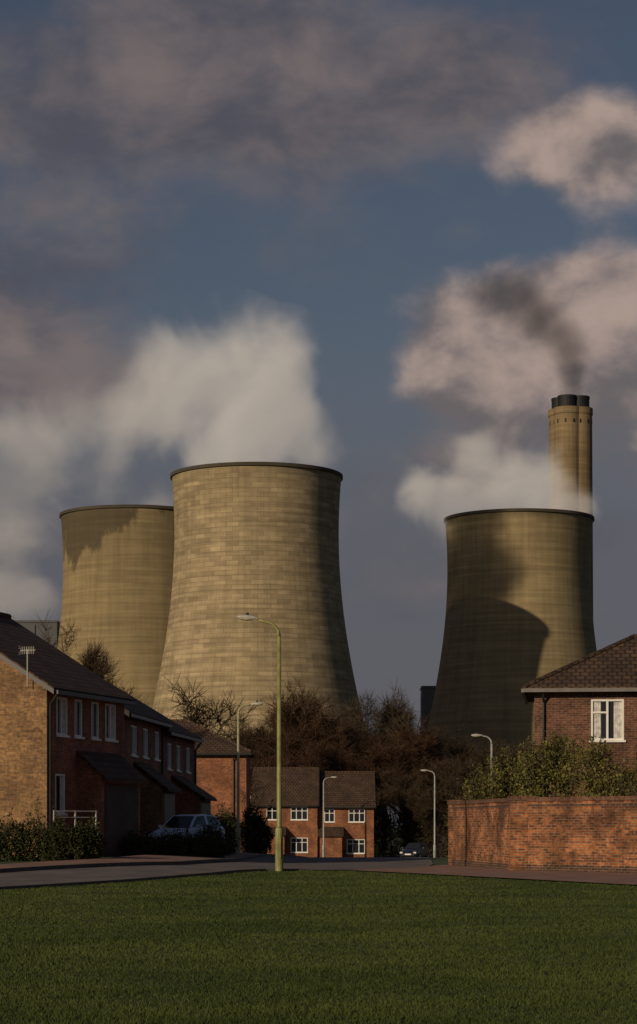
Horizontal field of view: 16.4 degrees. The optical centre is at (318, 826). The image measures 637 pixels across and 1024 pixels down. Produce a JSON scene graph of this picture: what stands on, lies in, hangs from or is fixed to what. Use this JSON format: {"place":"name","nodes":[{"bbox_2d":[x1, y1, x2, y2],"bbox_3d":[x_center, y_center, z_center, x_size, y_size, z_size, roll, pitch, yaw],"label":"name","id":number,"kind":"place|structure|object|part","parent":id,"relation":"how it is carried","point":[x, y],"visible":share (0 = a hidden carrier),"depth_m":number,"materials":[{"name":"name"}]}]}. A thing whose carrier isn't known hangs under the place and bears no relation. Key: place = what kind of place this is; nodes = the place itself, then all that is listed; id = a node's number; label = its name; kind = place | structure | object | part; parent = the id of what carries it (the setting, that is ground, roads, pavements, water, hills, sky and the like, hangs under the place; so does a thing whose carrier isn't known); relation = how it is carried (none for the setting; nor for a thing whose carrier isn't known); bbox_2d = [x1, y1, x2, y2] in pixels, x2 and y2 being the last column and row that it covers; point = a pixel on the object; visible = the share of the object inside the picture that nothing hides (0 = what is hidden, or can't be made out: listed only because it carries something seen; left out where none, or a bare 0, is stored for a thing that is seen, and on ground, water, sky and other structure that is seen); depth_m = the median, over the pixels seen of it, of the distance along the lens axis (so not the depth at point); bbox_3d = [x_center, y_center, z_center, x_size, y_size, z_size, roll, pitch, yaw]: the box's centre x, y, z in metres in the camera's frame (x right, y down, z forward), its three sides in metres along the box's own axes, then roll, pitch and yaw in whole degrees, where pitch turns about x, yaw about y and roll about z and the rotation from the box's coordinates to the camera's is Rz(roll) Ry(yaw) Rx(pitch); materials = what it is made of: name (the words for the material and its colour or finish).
{"place":"outdoors","nodes":[
{"label":"outdoors","id":0,"kind":"place"},
{"bbox_2d":[0,852,258,867],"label":"pavement","id":1,"kind":"structure","parent":0,"point":[146,858],"depth_m":66.08,"materials":[{"name":"grey concrete"}]},
{"bbox_2d":[236,701,263,851],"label":"street lamp","id":2,"kind":"object","parent":1,"relation":"on","point":[238,829],"visible":0.92,"depth_m":105.94,"materials":[{"name":"metal"}]},
{"bbox_2d":[0,856,432,885],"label":"road","id":3,"kind":"structure","parent":0,"point":[105,873],"depth_m":63.90,"materials":[{"name":"grey asphalt"}]},
{"bbox_2d":[0,854,303,872],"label":"kerb","id":4,"kind":"structure","parent":3,"relation":"on","point":[34,868],"depth_m":63.33,"materials":[{"name":"concrete"}]},
{"bbox_2d":[400,843,429,856],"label":"parked car","id":5,"kind":"object","parent":3,"relation":"on","point":[416,850],"visible":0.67,"depth_m":189.03,"materials":[{"name":"black paint"}]},
{"bbox_2d":[0,827,636,1023],"bbox_3d":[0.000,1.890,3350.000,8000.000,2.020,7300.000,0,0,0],"label":"ground","id":6,"kind":"structure","parent":0,"point":[438,860],"depth_m":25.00,"materials":[{"name":"green plant"}]},
{"bbox_2d":[0,799,58,861],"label":"hedge","id":7,"kind":"object","parent":6,"relation":"on","point":[19,844],"visible":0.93,"depth_m":65.47,"materials":[{"name":"green plant"}]},
{"bbox_2d":[14,620,59,647],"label":"power station building","id":8,"kind":"structure","parent":6,"relation":"on","point":[33,626],"depth_m":800.00,"materials":[{"name":"grey concrete"}]},
{"bbox_2d":[34,802,107,861],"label":"hedge","id":9,"kind":"object","parent":6,"relation":"on","point":[86,842],"visible":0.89,"depth_m":65.41,"materials":[{"name":"green plant"}]},
{"bbox_2d":[0,612,148,857],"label":"brick house","id":10,"kind":"structure","parent":6,"relation":"on","point":[61,730],"depth_m":69.87,"materials":[{"name":"brown brick"}]},
{"bbox_2d":[55,773,67,815],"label":"window","id":11,"kind":"structure","parent":10,"relation":"in","point":[59,778],"depth_m":69.15,"materials":[{"name":"white paint"}]},
{"bbox_2d":[56,697,69,737],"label":"window","id":12,"kind":"structure","parent":10,"relation":"in","point":[61,702],"depth_m":69.13,"materials":[{"name":"white paint"}]},
{"bbox_2d":[74,699,84,738],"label":"window","id":13,"kind":"structure","parent":10,"relation":"in","point":[78,703],"depth_m":70.60,"materials":[{"name":"white paint"}]},
{"bbox_2d":[91,701,100,740],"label":"window","id":14,"kind":"structure","parent":10,"relation":"in","point":[94,705],"depth_m":71.91,"materials":[{"name":"white paint"}]},
{"bbox_2d":[105,703,117,742],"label":"window","id":15,"kind":"structure","parent":10,"relation":"in","point":[110,709],"depth_m":73.07,"materials":[{"name":"white paint"}]},
{"bbox_2d":[53,810,96,858],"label":"garden rail","id":16,"kind":"object","parent":6,"relation":"on","point":[75,811],"visible":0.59,"depth_m":66.83,"materials":[{"name":"white metal"}]},
{"bbox_2d":[34,608,154,707],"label":"bare tree","id":17,"kind":"object","parent":6,"relation":"on","point":[91,660],"visible":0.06,"depth_m":139.75,"materials":[{"name":"brown plant"}]},
{"bbox_2d":[57,504,173,706],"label":"cooling tower","id":18,"kind":"structure","parent":6,"relation":"on","point":[118,562],"depth_m":660.32,"materials":[{"name":"concrete"}]},
{"bbox_2d":[124,702,181,837],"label":"brick house","id":19,"kind":"structure","parent":6,"relation":"on","point":[143,745],"depth_m":85.07,"materials":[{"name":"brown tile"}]},
{"bbox_2d":[131,725,138,757],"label":"window","id":20,"kind":"structure","parent":19,"relation":"in","point":[133,728],"depth_m":84.56,"materials":[{"name":"white paint"}]},
{"bbox_2d":[143,728,149,759],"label":"window","id":21,"kind":"structure","parent":19,"relation":"in","point":[145,731],"depth_m":87.50,"materials":[{"name":"white paint"}]},
{"bbox_2d":[155,731,160,761],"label":"window","id":22,"kind":"structure","parent":19,"relation":"in","point":[156,733],"depth_m":89.79,"materials":[{"name":"white paint"}]},
{"bbox_2d":[95,673,216,814],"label":"brick house","id":23,"kind":"structure","parent":6,"relation":"on","point":[180,761],"depth_m":94.53,"materials":[{"name":"brown brick"}]},
{"bbox_2d":[167,743,172,770],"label":"window","id":24,"kind":"structure","parent":23,"relation":"in","point":[169,745],"depth_m":93.37,"materials":[{"name":"white paint"}]},
{"bbox_2d":[177,745,181,772],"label":"window","id":25,"kind":"structure","parent":23,"relation":"in","point":[178,747],"depth_m":95.80,"materials":[{"name":"white paint"}]},
{"bbox_2d":[186,747,190,773],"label":"window","id":26,"kind":"structure","parent":23,"relation":"in","point":[187,749],"depth_m":98.02,"materials":[{"name":"white paint"}]},
{"bbox_2d":[0,868,313,889],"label":"kerb","id":27,"kind":"structure","parent":6,"relation":"on","point":[117,880],"depth_m":52.30,"materials":[{"name":"concrete"}]},
{"bbox_2d":[120,822,234,857],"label":"hedge","id":28,"kind":"object","parent":6,"relation":"on","point":[189,845],"visible":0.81,"depth_m":73.56,"materials":[{"name":"green plant"}]},
{"bbox_2d":[145,814,224,843],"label":"parked car","id":29,"kind":"object","parent":6,"relation":"on","point":[194,821],"visible":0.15,"depth_m":79.71,"materials":[{"name":"silver metal"}]},
{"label":"side window","id":30,"kind":"part","parent":29,"relation":"part of","materials":[{"name":"black glass"}]},
{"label":"side window","id":31,"kind":"part","parent":29,"relation":"part of","materials":[{"name":"black glass"}]},
{"bbox_2d":[170,719,255,850],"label":"brick house","id":32,"kind":"structure","parent":6,"relation":"on","point":[216,766],"depth_m":130.00,"materials":[{"name":"brick"}]},
{"bbox_2d":[154,672,275,820],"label":"bare tree","id":33,"kind":"object","parent":6,"relation":"on","point":[195,717],"visible":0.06,"depth_m":149.56,"materials":[{"name":"brown plant"}]},
{"bbox_2d":[200,811,247,855],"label":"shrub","id":34,"kind":"object","parent":6,"relation":"on","point":[231,836],"visible":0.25,"depth_m":82.84,"materials":[{"name":"green plant"}]},
{"bbox_2d":[216,802,244,850],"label":"shrub","id":35,"kind":"object","parent":6,"relation":"on","point":[228,817],"visible":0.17,"depth_m":119.70,"materials":[{"name":"green plant"}]},
{"bbox_2d":[240,790,273,853],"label":"conifer bush","id":36,"kind":"object","parent":6,"relation":"on","point":[258,836],"visible":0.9,"depth_m":108.74,"materials":[{"name":"green plant"}]},
{"bbox_2d":[224,713,290,850],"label":"bare tree","id":37,"kind":"object","parent":6,"relation":"on","point":[261,728],"visible":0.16,"depth_m":222.62,"materials":[{"name":"brown plant"}]},
{"bbox_2d":[236,613,282,870],"bbox_3d":[-1.702,-2.250,63.995,1.355,7.890,0.240,0,0,0],"label":"street lamp","id":38,"kind":"object","parent":6,"relation":"on","point":[278,837],"visible":0.97,"depth_m":63.94,"materials":[{"name":"metal"}]},
{"bbox_2d":[152,462,391,837],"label":"cooling tower","id":39,"kind":"structure","parent":6,"relation":"on","point":[259,540],"depth_m":579.26,"materials":[{"name":"concrete"}]},
{"bbox_2d":[251,767,318,856],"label":"brick house","id":40,"kind":"structure","parent":6,"relation":"on","point":[300,794],"depth_m":200.08,"materials":[{"name":"brick"}]},
{"bbox_2d":[266,807,276,820],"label":"window","id":41,"kind":"structure","parent":40,"relation":"in","point":[273,814],"depth_m":200.09,"materials":[{"name":"white paint"}]},
{"bbox_2d":[290,807,307,820],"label":"window","id":42,"kind":"structure","parent":40,"relation":"in","point":[297,813],"depth_m":200.09,"materials":[{"name":"white paint"}]},
{"bbox_2d":[290,838,307,852],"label":"window","id":43,"kind":"structure","parent":40,"relation":"in","point":[298,845],"depth_m":200.09,"materials":[{"name":"white paint"}]},
{"bbox_2d":[246,723,356,825],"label":"bare tree","id":44,"kind":"object","parent":6,"relation":"on","point":[308,756],"visible":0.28,"depth_m":217.70,"materials":[{"name":"brown plant"}]},
{"bbox_2d":[256,674,366,770],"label":"bare tree","id":45,"kind":"object","parent":6,"relation":"on","point":[316,723],"visible":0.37,"depth_m":229.06,"materials":[{"name":"brown plant"}]},
{"bbox_2d":[257,702,384,759],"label":"bare tree","id":46,"kind":"object","parent":6,"relation":"on","point":[353,731],"visible":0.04,"depth_m":246.95,"materials":[{"name":"brown plant"}]},
{"bbox_2d":[322,775,336,856],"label":"street lamp","id":47,"kind":"object","parent":6,"relation":"on","point":[323,845],"visible":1,"depth_m":195.94,"materials":[{"name":"beige metal"}]},
{"bbox_2d":[317,771,375,856],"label":"brick house","id":48,"kind":"structure","parent":6,"relation":"on","point":[349,801],"depth_m":200.61,"materials":[{"name":"brick"}]},
{"bbox_2d":[324,809,334,822],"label":"window","id":49,"kind":"structure","parent":48,"relation":"in","point":[329,814],"depth_m":200.68,"materials":[{"name":"white paint"}]},
{"bbox_2d":[346,839,365,853],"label":"window","id":50,"kind":"structure","parent":48,"relation":"in","point":[354,846],"depth_m":200.68,"materials":[{"name":"white paint"}]},
{"bbox_2d":[348,809,365,822],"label":"window","id":51,"kind":"structure","parent":48,"relation":"in","point":[354,815],"depth_m":200.68,"materials":[{"name":"white paint"}]},
{"bbox_2d":[325,731,423,825],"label":"bare tree","id":52,"kind":"object","parent":6,"relation":"on","point":[380,759],"visible":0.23,"depth_m":224.04,"materials":[{"name":"brown plant"}]},
{"bbox_2d":[330,679,419,849],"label":"bare tree","id":53,"kind":"object","parent":6,"relation":"on","point":[388,715],"visible":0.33,"depth_m":259.47,"materials":[{"name":"brown plant"}]},
{"bbox_2d":[347,713,460,827],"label":"bare tree","id":54,"kind":"object","parent":6,"relation":"on","point":[423,742],"visible":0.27,"depth_m":236.14,"materials":[{"name":"brown plant"}]},
{"bbox_2d":[374,784,440,856],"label":"thicket","id":55,"kind":"object","parent":6,"relation":"on","point":[386,823],"visible":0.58,"depth_m":208.99,"materials":[{"name":"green plant"}]},
{"bbox_2d":[376,763,443,845],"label":"bare tree","id":56,"kind":"object","parent":6,"relation":"on","point":[398,783],"visible":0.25,"depth_m":213.90,"materials":[{"name":"brown plant"}]},
{"bbox_2d":[420,686,435,748],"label":"power station building","id":57,"kind":"structure","parent":6,"relation":"on","point":[426,696],"depth_m":800.00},
{"bbox_2d":[421,768,435,857],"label":"street lamp","id":58,"kind":"object","parent":6,"relation":"on","point":[434,845],"visible":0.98,"depth_m":174.94,"materials":[{"name":"beige metal"}]},
{"bbox_2d":[388,763,480,856],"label":"bare tree","id":59,"kind":"object","parent":6,"relation":"on","point":[412,801],"visible":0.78,"depth_m":206.46,"materials":[{"name":"brown plant"}]},
{"bbox_2d":[397,760,486,857],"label":"thicket","id":60,"kind":"object","parent":6,"relation":"on","point":[428,830],"visible":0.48,"depth_m":205.99,"materials":[{"name":"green plant"}]},
{"bbox_2d":[398,722,528,852],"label":"bare tree","id":61,"kind":"object","parent":6,"relation":"on","point":[461,751],"visible":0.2,"depth_m":242.51,"materials":[{"name":"brown plant"}]},
{"bbox_2d":[423,736,530,799],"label":"bare tree","id":62,"kind":"object","parent":6,"relation":"on","point":[463,772],"visible":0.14,"depth_m":221.12,"materials":[{"name":"brown plant"}]},
{"bbox_2d":[472,732,492,782],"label":"street lamp","id":63,"kind":"object","parent":6,"relation":"on","point":[476,735],"visible":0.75,"depth_m":119.96,"materials":[{"name":"beige metal"}]},
{"bbox_2d":[442,760,533,857],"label":"thicket","id":64,"kind":"object","parent":6,"relation":"on","point":[468,795],"visible":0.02,"depth_m":200.03,"materials":[{"name":"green plant"}]},
{"bbox_2d":[399,508,596,835],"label":"cooling tower","id":65,"kind":"structure","parent":6,"relation":"on","point":[519,613],"depth_m":669.15,"materials":[{"name":"concrete"}]},
{"bbox_2d":[461,744,534,799],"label":"shrub","id":66,"kind":"object","parent":6,"relation":"on","point":[493,790],"visible":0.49,"depth_m":71.42,"materials":[{"name":"green plant"}]},
{"bbox_2d":[499,737,533,783],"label":"bare tree","id":67,"kind":"object","parent":6,"relation":"on","point":[526,743],"visible":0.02,"depth_m":256.12,"materials":[{"name":"brown plant"}]},
{"bbox_2d":[447,796,636,872],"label":"garden wall","id":68,"kind":"structure","parent":6,"relation":"on","point":[580,834],"depth_m":63.13,"materials":[{"name":"brick"}]},
{"bbox_2d":[509,726,586,796],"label":"shrub","id":69,"kind":"object","parent":6,"relation":"on","point":[547,775],"visible":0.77,"depth_m":68.36,"materials":[{"name":"green plant"}]},
{"bbox_2d":[548,394,592,611],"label":"chimney stack","id":70,"kind":"object","parent":6,"relation":"on","point":[570,483],"visible":0.35,"depth_m":1019.01,"materials":[{"name":"concrete"}]},
{"bbox_2d":[521,634,636,796],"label":"brick house","id":71,"kind":"structure","parent":6,"relation":"on","point":[594,693],"depth_m":72.05,"materials":[{"name":"brick"}]},
{"bbox_2d":[589,699,625,741],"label":"window","id":72,"kind":"structure","parent":71,"relation":"in","point":[607,715],"depth_m":71.99,"materials":[{"name":"white paint"}]},
{"bbox_2d":[567,736,636,796],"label":"shrub","id":73,"kind":"object","parent":6,"relation":"on","point":[596,760],"visible":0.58,"depth_m":66.69,"materials":[{"name":"green plant"}]},
{"bbox_2d":[617,777,636,795],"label":"shrub","id":74,"kind":"object","parent":6,"relation":"on","point":[630,792],"visible":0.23,"depth_m":65.07,"materials":[{"name":"green plant"}]},
{"bbox_2d":[0,0,636,826],"label":"sky","id":75,"kind":"structure","parent":0,"point":[374,243],"materials":[{"name":"blue"}]},
{"bbox_2d":[352,865,636,884],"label":"pavement","id":76,"kind":"structure","parent":0,"point":[612,878],"depth_m":59.57,"materials":[{"name":"grey concrete"}]}
]}

